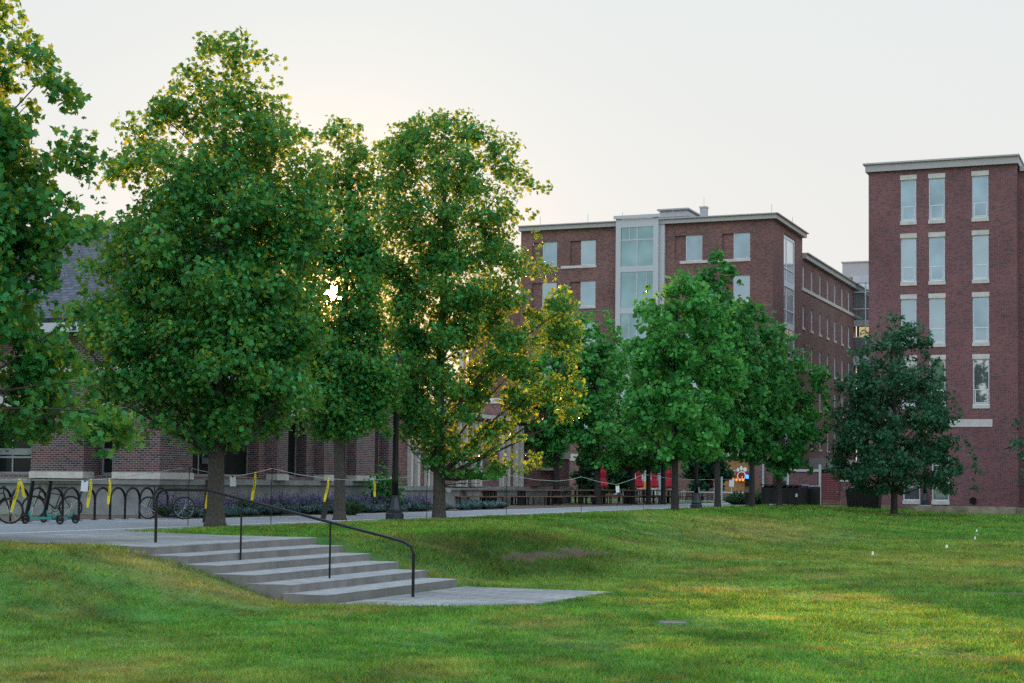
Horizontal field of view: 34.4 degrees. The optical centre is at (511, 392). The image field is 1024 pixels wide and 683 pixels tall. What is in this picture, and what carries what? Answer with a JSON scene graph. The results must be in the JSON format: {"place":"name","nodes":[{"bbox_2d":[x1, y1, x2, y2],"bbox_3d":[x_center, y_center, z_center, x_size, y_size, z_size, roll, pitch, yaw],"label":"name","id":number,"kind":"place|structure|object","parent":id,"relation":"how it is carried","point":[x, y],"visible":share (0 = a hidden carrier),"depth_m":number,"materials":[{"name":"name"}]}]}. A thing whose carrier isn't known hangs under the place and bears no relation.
{"place":"outdoors","nodes":[
{"label":"outdoors","id":0,"kind":"place"},
{"bbox_2d":[0,531,284,552],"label":"plaza","id":1,"kind":"structure","parent":0,"point":[128,538],"depth_m":33.92,"materials":[{"name":"grey concrete"}]},
{"bbox_2d":[0,502,840,535],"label":"path","id":2,"kind":"structure","parent":0,"point":[62,528],"depth_m":48.49,"materials":[{"name":"concrete"}]},
{"bbox_2d":[0,0,145,458],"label":"plane tree","id":3,"kind":"object","parent":2,"relation":"on","point":[38,380],"visible":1,"depth_m":31.21,"materials":[{"name":"green plant"}]},
{"bbox_2d":[0,518,176,524],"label":"rack pad","id":4,"kind":"object","parent":2,"relation":"on","point":[83,520],"visible":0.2,"depth_m":47.31,"materials":[{"name":"concrete"}]},
{"bbox_2d":[0,486,23,523],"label":"bicycle","id":5,"kind":"object","parent":4,"relation":"on","point":[2,500],"visible":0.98,"depth_m":43.29,"materials":[{"name":"metal"}]},
{"bbox_2d":[21,479,63,524],"bbox_3d":[-12.301,2.852,43.361,1.287,1.188,0.485,0,-3,17],"label":"scooter","id":6,"kind":"object","parent":4,"relation":"on","point":[25,517],"visible":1,"depth_m":43.43,"materials":[{"name":"blue metal"}]},
{"bbox_2d":[22,485,82,517],"bbox_3d":[-13.587,3.235,48.854,1.757,0.995,0.620,2,-3,-20],"label":"bicycle","id":7,"kind":"object","parent":4,"relation":"on","point":[41,498],"visible":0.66,"depth_m":48.89,"materials":[{"name":"metal"}]},
{"bbox_2d":[40,479,78,523],"bbox_3d":[-12.159,2.913,44.470,1.287,1.188,0.486,-1,-3,22],"label":"scooter","id":8,"kind":"object","parent":4,"relation":"on","point":[75,520],"visible":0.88,"depth_m":44.57,"materials":[{"name":"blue metal"}]},
{"bbox_2d":[0,486,168,521],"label":"bike rack","id":9,"kind":"object","parent":4,"relation":"on","point":[10,494],"visible":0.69,"depth_m":47.87,"materials":[{"name":"metal"}]},
{"bbox_2d":[138,486,195,518],"bbox_3d":[-10.363,3.316,49.726,1.687,0.995,0.505,1,-3,-15],"label":"bicycle","id":10,"kind":"object","parent":4,"relation":"on","point":[172,507],"visible":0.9,"depth_m":49.74,"materials":[{"name":"metal"}]},
{"bbox_2d":[54,26,348,526],"bbox_3d":[-7.883,-3.073,42.679,7.147,13.044,6.001,2,-3,-23],"label":"plane tree","id":11,"kind":"object","parent":2,"relation":"on","point":[218,329],"visible":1,"depth_m":42.01,"materials":[{"name":"green plant"}]},
{"bbox_2d":[0,510,464,521],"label":"planting bed","id":12,"kind":"object","parent":2,"relation":"on","point":[82,516],"visible":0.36,"depth_m":52.51,"materials":[{"name":"grey concrete"}]},
{"bbox_2d":[145,493,187,516],"bbox_3d":[-10.838,3.532,52.044,1.373,0.785,1.405,2,-3,-21],"label":"lavender bush","id":13,"kind":"object","parent":12,"relation":"on","point":[162,509],"visible":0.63,"depth_m":51.84,"materials":[{"name":"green plant"}]},
{"bbox_2d":[174,493,203,511],"bbox_3d":[-10.461,3.595,52.989,1.405,0.772,1.407,2,-3,-21],"label":"lavender bush","id":14,"kind":"object","parent":12,"relation":"on","point":[190,507],"visible":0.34,"depth_m":52.82,"materials":[{"name":"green plant"}]},
{"bbox_2d":[252,502,280,514],"bbox_3d":[-8.335,3.893,55.653,1.222,0.505,1.212,2,-3,-21],"label":"fescue tuft","id":15,"kind":"object","parent":12,"relation":"on","point":[263,510],"visible":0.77,"depth_m":55.42,"materials":[{"name":"green plant"}]},
{"bbox_2d":[258,488,297,506],"bbox_3d":[-8.314,3.817,58.073,1.540,0.921,1.506,2,-4,-29],"label":"lavender bush","id":16,"kind":"object","parent":12,"relation":"on","point":[282,501],"visible":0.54,"depth_m":58.03,"materials":[{"name":"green plant"}]},
{"bbox_2d":[272,502,292,514],"bbox_3d":[-7.977,3.928,56.279,1.234,0.503,1.212,0,-3,2],"label":"fescue tuft","id":17,"kind":"object","parent":12,"relation":"on","point":[284,506],"visible":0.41,"depth_m":56.16,"materials":[{"name":"green plant"}]},
{"bbox_2d":[288,503,312,514],"bbox_3d":[-7.502,4.037,57.574,1.182,0.436,1.191,-2,-4,38],"label":"fescue tuft","id":18,"kind":"object","parent":12,"relation":"on","point":[301,509],"visible":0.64,"depth_m":57.36,"materials":[{"name":"green plant"}]},
{"bbox_2d":[306,504,331,513],"bbox_3d":[-6.937,4.107,58.656,1.255,0.426,1.225,2,-3,-20],"label":"fescue tuft","id":19,"kind":"object","parent":12,"relation":"on","point":[316,509],"visible":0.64,"depth_m":58.46,"materials":[{"name":"green plant"}]},
{"bbox_2d":[356,461,411,502],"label":"leafy shrub","id":20,"kind":"object","parent":12,"relation":"on","point":[381,487],"visible":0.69,"depth_m":65.77,"materials":[{"name":"green plant"}]},
{"bbox_2d":[401,500,424,510],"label":"fescue tuft","id":21,"kind":"object","parent":12,"relation":"on","point":[412,505],"visible":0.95,"depth_m":65.58,"materials":[{"name":"green plant"}]},
{"bbox_2d":[405,489,432,505],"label":"lavender bush","id":22,"kind":"object","parent":12,"relation":"on","point":[428,503],"visible":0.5,"depth_m":68.67,"materials":[{"name":"purple plant"}]},
{"bbox_2d":[321,500,329,518],"bbox_3d":[-5.654,3.599,49.911,0.315,0.740,0.130,1,-3,0],"label":"wooden board","id":23,"kind":"object","parent":2,"relation":"on","point":[325,509],"visible":0.82,"depth_m":49.89,"materials":[{"name":"wood"}]},
{"bbox_2d":[345,496,368,514],"bbox_3d":[-5.657,3.953,58.339,1.347,0.776,1.313,3,-4,-43],"label":"grass clump","id":24,"kind":"object","parent":2,"relation":"on","point":[354,507],"visible":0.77,"depth_m":58.15,"materials":[{"name":"green plant"}]},
{"bbox_2d":[386,350,405,519],"bbox_3d":[-3.720,1.536,52.895,0.920,5.860,0.897,-1,-3,22],"label":"lamp post","id":25,"kind":"object","parent":2,"relation":"on","point":[394,510],"visible":0.51,"depth_m":52.76,"materials":[{"name":"metal"}]},
{"bbox_2d":[363,107,591,517],"bbox_3d":[-1.361,-2.675,55.907,8.077,14.003,5.823,1,-3,0],"label":"plane tree","id":26,"kind":"object","parent":2,"relation":"on","point":[473,299],"visible":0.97,"depth_m":55.06,"materials":[{"name":"green plant"}]},
{"bbox_2d":[581,476,582,511],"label":"rod stake","id":27,"kind":"object","parent":2,"relation":"on","point":[581,494],"visible":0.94,"depth_m":67.13,"materials":[{"name":"metal"}]},
{"bbox_2d":[61,467,744,484],"bbox_3d":[1.654,3.403,65.330,2.181,0.524,65.624,-1,-3,23],"label":"barrier rope","id":28,"kind":"object","parent":27,"relation":"attached to","point":[378,479],"visible":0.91,"depth_m":49.45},
{"bbox_2d":[10,479,19,511],"bbox_3d":[-11.363,2.350,37.809,0.201,0.777,0.060,1,-3,-3],"label":"caution tape","id":29,"kind":"object","parent":28,"relation":"hanging from","point":[16,494],"visible":1,"depth_m":37.82,"materials":[{"name":"yellow plastic"}]},
{"bbox_2d":[745,474,748,504],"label":"emergency phone","id":30,"kind":"object","parent":2,"relation":"on","point":[747,490],"visible":0.88,"depth_m":96.72,"materials":[{"name":"metal"}]},
{"bbox_2d":[337,586,611,607],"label":"paving","id":31,"kind":"structure","parent":0,"point":[463,595],"depth_m":29.90,"materials":[{"name":"grey concrete"}]},
{"bbox_2d":[0,498,1023,682],"bbox_3d":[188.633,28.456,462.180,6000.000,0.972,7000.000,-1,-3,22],"label":"lawn","id":32,"kind":"structure","parent":0,"point":[576,551],"depth_m":26.25,"materials":[{"name":"green plant"}]},
{"bbox_2d":[0,220,393,515],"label":"brick hall","id":33,"kind":"structure","parent":32,"relation":"on","point":[60,458],"depth_m":56.10,"materials":[{"name":"brown brick"}]},
{"bbox_2d":[0,410,30,473],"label":"window","id":34,"kind":"structure","parent":33,"relation":"in","point":[9,464],"depth_m":56.51,"materials":[{"name":"clear glass"}]},
{"bbox_2d":[102,441,113,474],"bbox_3d":[-12.973,1.599,54.942,1.466,2.272,0.090,-1,-3,22],"label":"window","id":35,"kind":"structure","parent":33,"relation":"in","point":[107,463],"depth_m":55.09,"materials":[{"name":"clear glass"}]},
{"bbox_2d":[192,413,248,476],"bbox_3d":[-10.477,1.770,57.637,0.130,2.272,4.832,-1,-3,22],"label":"window","id":36,"kind":"structure","parent":33,"relation":"in","point":[234,464],"depth_m":58.79,"materials":[{"name":"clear glass"}]},
{"bbox_2d":[288,417,296,476],"bbox_3d":[-8.631,2.031,62.144,0.130,2.272,2.031,-1,-3,22],"label":"window","id":37,"kind":"structure","parent":33,"relation":"in","point":[291,437],"depth_m":62.87,"materials":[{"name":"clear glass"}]},
{"bbox_2d":[129,537,456,605],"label":"stone steps","id":38,"kind":"structure","parent":32,"relation":"on","point":[294,569],"depth_m":30.77,"materials":[{"name":"concrete"}]},
{"bbox_2d":[154,488,414,596],"bbox_3d":[-4.317,2.765,30.805,5.556,1.908,0.053,-1,-3,22],"label":"handrail","id":39,"kind":"object","parent":38,"relation":"on","point":[295,513],"visible":0.91,"depth_m":30.75,"materials":[{"name":"metal"}]},
{"bbox_2d":[285,114,410,519],"bbox_3d":[-5.270,-2.356,51.616,3.975,12.724,3.498,-2,-4,36],"label":"plane tree","id":40,"kind":"object","parent":32,"relation":"on","point":[360,390],"visible":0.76,"depth_m":51.14,"materials":[{"name":"green plant"}]},
{"bbox_2d":[398,398,572,505],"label":"brick wing","id":41,"kind":"structure","parent":32,"relation":"on","point":[409,464],"depth_m":88.36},
{"bbox_2d":[570,451,611,501],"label":"bushy tree","id":42,"kind":"object","parent":32,"relation":"on","point":[586,471],"visible":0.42,"depth_m":107.55,"materials":[{"name":"green plant"}]},
{"bbox_2d":[459,209,857,499],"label":"brick dormitory","id":43,"kind":"structure","parent":32,"relation":"on","point":[618,265],"depth_m":131.74,"materials":[{"name":"brick"}]},
{"bbox_2d":[542,283,556,306],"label":"window","id":44,"kind":"structure","parent":43,"relation":"in","point":[546,287],"depth_m":133.75,"materials":[{"name":"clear glass"}]},
{"bbox_2d":[543,242,556,266],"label":"window","id":45,"kind":"structure","parent":43,"relation":"in","point":[550,251],"depth_m":133.85,"materials":[{"name":"blue glass"}]},
{"bbox_2d":[581,281,594,305],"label":"window","id":46,"kind":"structure","parent":43,"relation":"in","point":[587,287],"depth_m":132.42,"materials":[{"name":"glass"}]},
{"bbox_2d":[581,240,595,264],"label":"window","id":47,"kind":"structure","parent":43,"relation":"in","point":[588,247],"depth_m":132.58,"materials":[{"name":"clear glass"}]},
{"bbox_2d":[657,207,699,217],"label":"roof plant","id":48,"kind":"object","parent":43,"relation":"on","point":[679,212],"visible":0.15,"depth_m":139.87,"materials":[{"name":"grey metal"}]},
{"bbox_2d":[686,235,701,260],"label":"window","id":49,"kind":"structure","parent":43,"relation":"in","point":[693,243],"depth_m":129.29,"materials":[{"name":"blue glass"}]},
{"bbox_2d":[713,453,748,497],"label":"shop window","id":50,"kind":"structure","parent":43,"relation":"in","point":[739,485],"depth_m":127.09,"materials":[{"name":"glass"}]},
{"bbox_2d":[736,466,747,480],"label":"shop sign","id":51,"kind":"object","parent":43,"relation":"attached to","point":[741,473],"visible":0.94,"depth_m":126.65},
{"bbox_2d":[734,233,749,258],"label":"window","id":52,"kind":"structure","parent":43,"relation":"in","point":[741,241],"depth_m":127.84,"materials":[{"name":"blue glass"}]},
{"bbox_2d":[734,275,749,300],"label":"window","id":53,"kind":"structure","parent":43,"relation":"in","point":[744,291],"depth_m":127.65,"materials":[{"name":"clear glass"}]},
{"bbox_2d":[783,234,794,480],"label":"stair window","id":54,"kind":"structure","parent":43,"relation":"in","point":[789,244],"depth_m":132.38,"materials":[{"name":"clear glass"}]},
{"bbox_2d":[809,458,860,496],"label":"entrance canopy","id":55,"kind":"object","parent":43,"relation":"attached to","point":[815,462],"visible":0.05,"depth_m":137.95,"materials":[{"name":"metal"}]},
{"bbox_2d":[595,268,748,510],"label":"plane tree","id":56,"kind":"object","parent":32,"relation":"on","point":[697,436],"visible":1,"depth_m":74.36,"materials":[{"name":"green plant"}]},
{"bbox_2d":[690,398,701,508],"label":"lamp post","id":57,"kind":"object","parent":32,"relation":"on","point":[696,502],"visible":0.33,"depth_m":79.71,"materials":[{"name":"black metal"}]},
{"bbox_2d":[680,457,735,500],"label":"bushy tree","id":58,"kind":"object","parent":32,"relation":"on","point":[705,470],"visible":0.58,"depth_m":111.42,"materials":[{"name":"green plant"}]},
{"bbox_2d":[678,477,743,502],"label":"metal fence","id":59,"kind":"object","parent":32,"relation":"on","point":[703,498],"visible":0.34,"depth_m":108.84,"materials":[{"name":"metal"}]},
{"bbox_2d":[681,248,771,507],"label":"plane tree","id":60,"kind":"object","parent":32,"relation":"on","point":[732,446],"visible":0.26,"depth_m":83.91,"materials":[{"name":"green plant"}]},
{"bbox_2d":[722,489,744,504],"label":"grass clump","id":61,"kind":"object","parent":32,"relation":"on","point":[735,498],"visible":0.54,"depth_m":98.47,"materials":[{"name":"green plant"}]},
{"bbox_2d":[725,303,799,506],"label":"plane tree","id":62,"kind":"object","parent":32,"relation":"on","point":[761,414],"visible":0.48,"depth_m":86.84,"materials":[{"name":"green plant"}]},
{"bbox_2d":[760,484,800,504],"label":"dumpster","id":63,"kind":"object","parent":32,"relation":"on","point":[768,494],"visible":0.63,"depth_m":95.41,"materials":[{"name":"metal"}]},
{"bbox_2d":[747,323,832,505],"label":"plane tree","id":64,"kind":"object","parent":32,"relation":"on","point":[791,454],"visible":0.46,"depth_m":89.82,"materials":[{"name":"green plant"}]},
{"bbox_2d":[799,485,807,504],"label":"dumpster","id":65,"kind":"object","parent":32,"relation":"on","point":[804,494],"visible":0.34,"depth_m":99.97,"materials":[{"name":"metal"}]},
{"bbox_2d":[787,465,871,505],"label":"bin enclosure","id":66,"kind":"object","parent":32,"relation":"on","point":[802,477],"visible":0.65,"depth_m":103.16,"materials":[{"name":"brick"}]},
{"bbox_2d":[844,487,881,508],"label":"dumpster","id":67,"kind":"object","parent":32,"relation":"on","point":[859,500],"visible":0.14,"depth_m":97.40,"materials":[{"name":"metal"}]},
{"bbox_2d":[823,310,982,514],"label":"oak tree","id":68,"kind":"object","parent":32,"relation":"on","point":[884,435],"visible":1,"depth_m":89.44,"materials":[{"name":"green plant"}]},
{"bbox_2d":[918,426,930,505],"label":"lamp post","id":69,"kind":"object","parent":32,"relation":"on","point":[924,501],"visible":0.38,"depth_m":105.16,"materials":[{"name":"black metal"}]},
{"bbox_2d":[863,154,1023,507],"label":"brick tower","id":70,"kind":"structure","parent":32,"relation":"on","point":[946,250],"depth_m":105.19,"materials":[{"name":"brick"}]},
{"bbox_2d":[900,175,916,224],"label":"window","id":71,"kind":"structure","parent":70,"relation":"in","point":[908,182],"depth_m":106.95,"materials":[{"name":"glass"}]},
{"bbox_2d":[900,233,916,285],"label":"window","id":72,"kind":"structure","parent":70,"relation":"in","point":[908,245],"depth_m":106.74,"materials":[{"name":"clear glass"}]},
{"bbox_2d":[900,294,916,344],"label":"window","id":73,"kind":"structure","parent":70,"relation":"in","point":[908,301],"depth_m":106.55,"materials":[{"name":"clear glass"}]},
{"bbox_2d":[900,355,916,408],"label":"window","id":74,"kind":"structure","parent":70,"relation":"in","point":[912,363],"depth_m":106.31,"materials":[{"name":"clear glass"}]},
{"bbox_2d":[902,482,920,503],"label":"window","id":75,"kind":"structure","parent":70,"relation":"in","point":[914,496],"depth_m":105.83,"materials":[{"name":"clear glass"}]},
{"bbox_2d":[928,173,944,223],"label":"window","id":76,"kind":"structure","parent":70,"relation":"in","point":[936,185],"depth_m":106.27,"materials":[{"name":"glass"}]},
{"bbox_2d":[928,232,945,284],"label":"window","id":77,"kind":"structure","parent":70,"relation":"in","point":[936,239],"depth_m":106.06,"materials":[{"name":"glass"}]},
{"bbox_2d":[928,293,945,346],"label":"window","id":78,"kind":"structure","parent":70,"relation":"in","point":[937,301],"depth_m":105.85,"materials":[{"name":"clear glass"}]},
{"bbox_2d":[929,355,945,405],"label":"window","id":79,"kind":"structure","parent":70,"relation":"in","point":[940,370],"depth_m":105.62,"materials":[{"name":"clear glass"}]},
{"bbox_2d":[931,482,949,504],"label":"window","id":80,"kind":"structure","parent":70,"relation":"in","point":[938,498],"depth_m":105.19,"materials":[{"name":"clear glass"}]},
{"bbox_2d":[971,170,988,221],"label":"window","id":81,"kind":"structure","parent":70,"relation":"in","point":[979,180],"depth_m":105.26,"materials":[{"name":"glass"}]},
{"bbox_2d":[972,230,988,283],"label":"window","id":82,"kind":"structure","parent":70,"relation":"in","point":[980,238],"depth_m":105.06,"materials":[{"name":"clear glass"}]},
{"bbox_2d":[972,292,989,345],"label":"window","id":83,"kind":"structure","parent":70,"relation":"in","point":[980,299],"depth_m":104.83,"materials":[{"name":"glass"}]},
{"bbox_2d":[972,354,989,408],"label":"window","id":84,"kind":"structure","parent":70,"relation":"in","point":[980,361],"depth_m":104.62,"materials":[{"name":"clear glass"}]},
{"bbox_2d":[881,505,1023,514],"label":"path","id":85,"kind":"structure","parent":32,"relation":"on","point":[981,510],"depth_m":97.32,"materials":[{"name":"grey concrete"}]},
{"bbox_2d":[0,0,1023,460],"label":"sky","id":86,"kind":"structure","parent":0,"point":[629,107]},
{"bbox_2d":[429,502,690,510],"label":"picnic ground","id":87,"kind":"structure","parent":0,"point":[531,506],"depth_m":86.46,"materials":[{"name":"grey concrete"}]},
{"bbox_2d":[455,489,500,502],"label":"picnic table","id":88,"kind":"object","parent":87,"relation":"on","point":[484,497],"visible":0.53,"depth_m":82.97,"materials":[{"name":"brown wood"}]},
{"bbox_2d":[484,489,538,504],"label":"picnic table","id":89,"kind":"object","parent":87,"relation":"on","point":[520,497],"visible":0.64,"depth_m":86.05,"materials":[{"name":"brown wood"}]},
{"bbox_2d":[512,489,564,504],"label":"picnic table","id":90,"kind":"object","parent":87,"relation":"on","point":[552,497],"visible":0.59,"depth_m":87.62,"materials":[{"name":"brown wood"}]},
{"bbox_2d":[516,311,598,503],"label":"plane tree","id":91,"kind":"object","parent":87,"relation":"on","point":[552,440],"visible":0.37,"depth_m":91.63,"materials":[{"name":"green plant"}]},
{"bbox_2d":[544,489,596,504],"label":"picnic table","id":92,"kind":"object","parent":87,"relation":"on","point":[585,496],"visible":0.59,"depth_m":91.49,"materials":[{"name":"brown wood"}]},
{"bbox_2d":[565,489,613,503],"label":"picnic table","id":93,"kind":"object","parent":87,"relation":"on","point":[575,493],"visible":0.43,"depth_m":96.48,"materials":[{"name":"brown wood"}]},
{"bbox_2d":[559,310,632,504],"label":"plane tree","id":94,"kind":"object","parent":87,"relation":"on","point":[603,389],"visible":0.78,"depth_m":91.23,"materials":[{"name":"green plant"}]},
{"bbox_2d":[591,490,640,503],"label":"picnic table","id":95,"kind":"object","parent":87,"relation":"on","point":[624,498],"visible":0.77,"depth_m":94.58,"materials":[{"name":"brown wood"}]},
{"bbox_2d":[597,340,669,503],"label":"plane tree","id":96,"kind":"object","parent":87,"relation":"on","point":[627,463],"visible":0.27,"depth_m":95.08,"materials":[{"name":"green plant"}]},
{"bbox_2d":[614,490,660,503],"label":"picnic table","id":97,"kind":"object","parent":87,"relation":"on","point":[653,496],"visible":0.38,"depth_m":98.60,"materials":[{"name":"brown wood"}]},
{"bbox_2d":[628,369,671,503],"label":"plane tree","id":98,"kind":"object","parent":87,"relation":"on","point":[647,467],"visible":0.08,"depth_m":95.88,"materials":[{"name":"green plant"}]},
{"bbox_2d":[645,347,693,503],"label":"plane tree","id":99,"kind":"object","parent":87,"relation":"on","point":[663,486],"visible":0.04,"depth_m":96.67,"materials":[{"name":"green plant"}]},
{"bbox_2d":[841,261,868,460],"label":"link bridge","id":100,"kind":"structure","parent":0,"point":[857,272],"depth_m":157.10,"materials":[{"name":"grey glass"}]},
{"bbox_2d":[1005,408,1023,481],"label":"oak tree","id":101,"kind":"object","parent":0,"point":[1018,443],"visible":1,"depth_m":98.88,"materials":[{"name":"green plant"}]},
{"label":"patio","id":102,"kind":"structure","parent":0,"visible":0},
{"bbox_2d":[600,467,607,501],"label":"patio umbrella","id":103,"kind":"object","parent":102,"relation":"on","point":[603,472],"visible":0.67,"depth_m":105.72,"materials":[{"name":"red fabric"}]},
{"bbox_2d":[604,445,636,494],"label":"bushy tree","id":104,"kind":"object","parent":102,"relation":"on","point":[614,479],"visible":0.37,"depth_m":111.43,"materials":[{"name":"green plant"}]},
{"bbox_2d":[635,471,642,501],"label":"patio umbrella","id":105,"kind":"object","parent":102,"relation":"on","point":[638,482],"visible":0.62,"depth_m":105.71,"materials":[{"name":"red fabric"}]},
{"bbox_2d":[651,473,658,502],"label":"patio umbrella","id":106,"kind":"object","parent":102,"relation":"on","point":[654,482],"visible":0.66,"depth_m":107.69,"materials":[{"name":"red fabric"}]},
{"bbox_2d":[665,469,671,502],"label":"patio umbrella","id":107,"kind":"object","parent":102,"relation":"on","point":[668,482],"visible":0.62,"depth_m":108.70,"materials":[{"name":"red fabric"}]},
{"bbox_2d":[808,485,819,504],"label":"dumpster","id":108,"kind":"object","parent":102,"relation":"on","point":[813,495],"visible":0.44,"depth_m":100.50,"materials":[{"name":"metal"}]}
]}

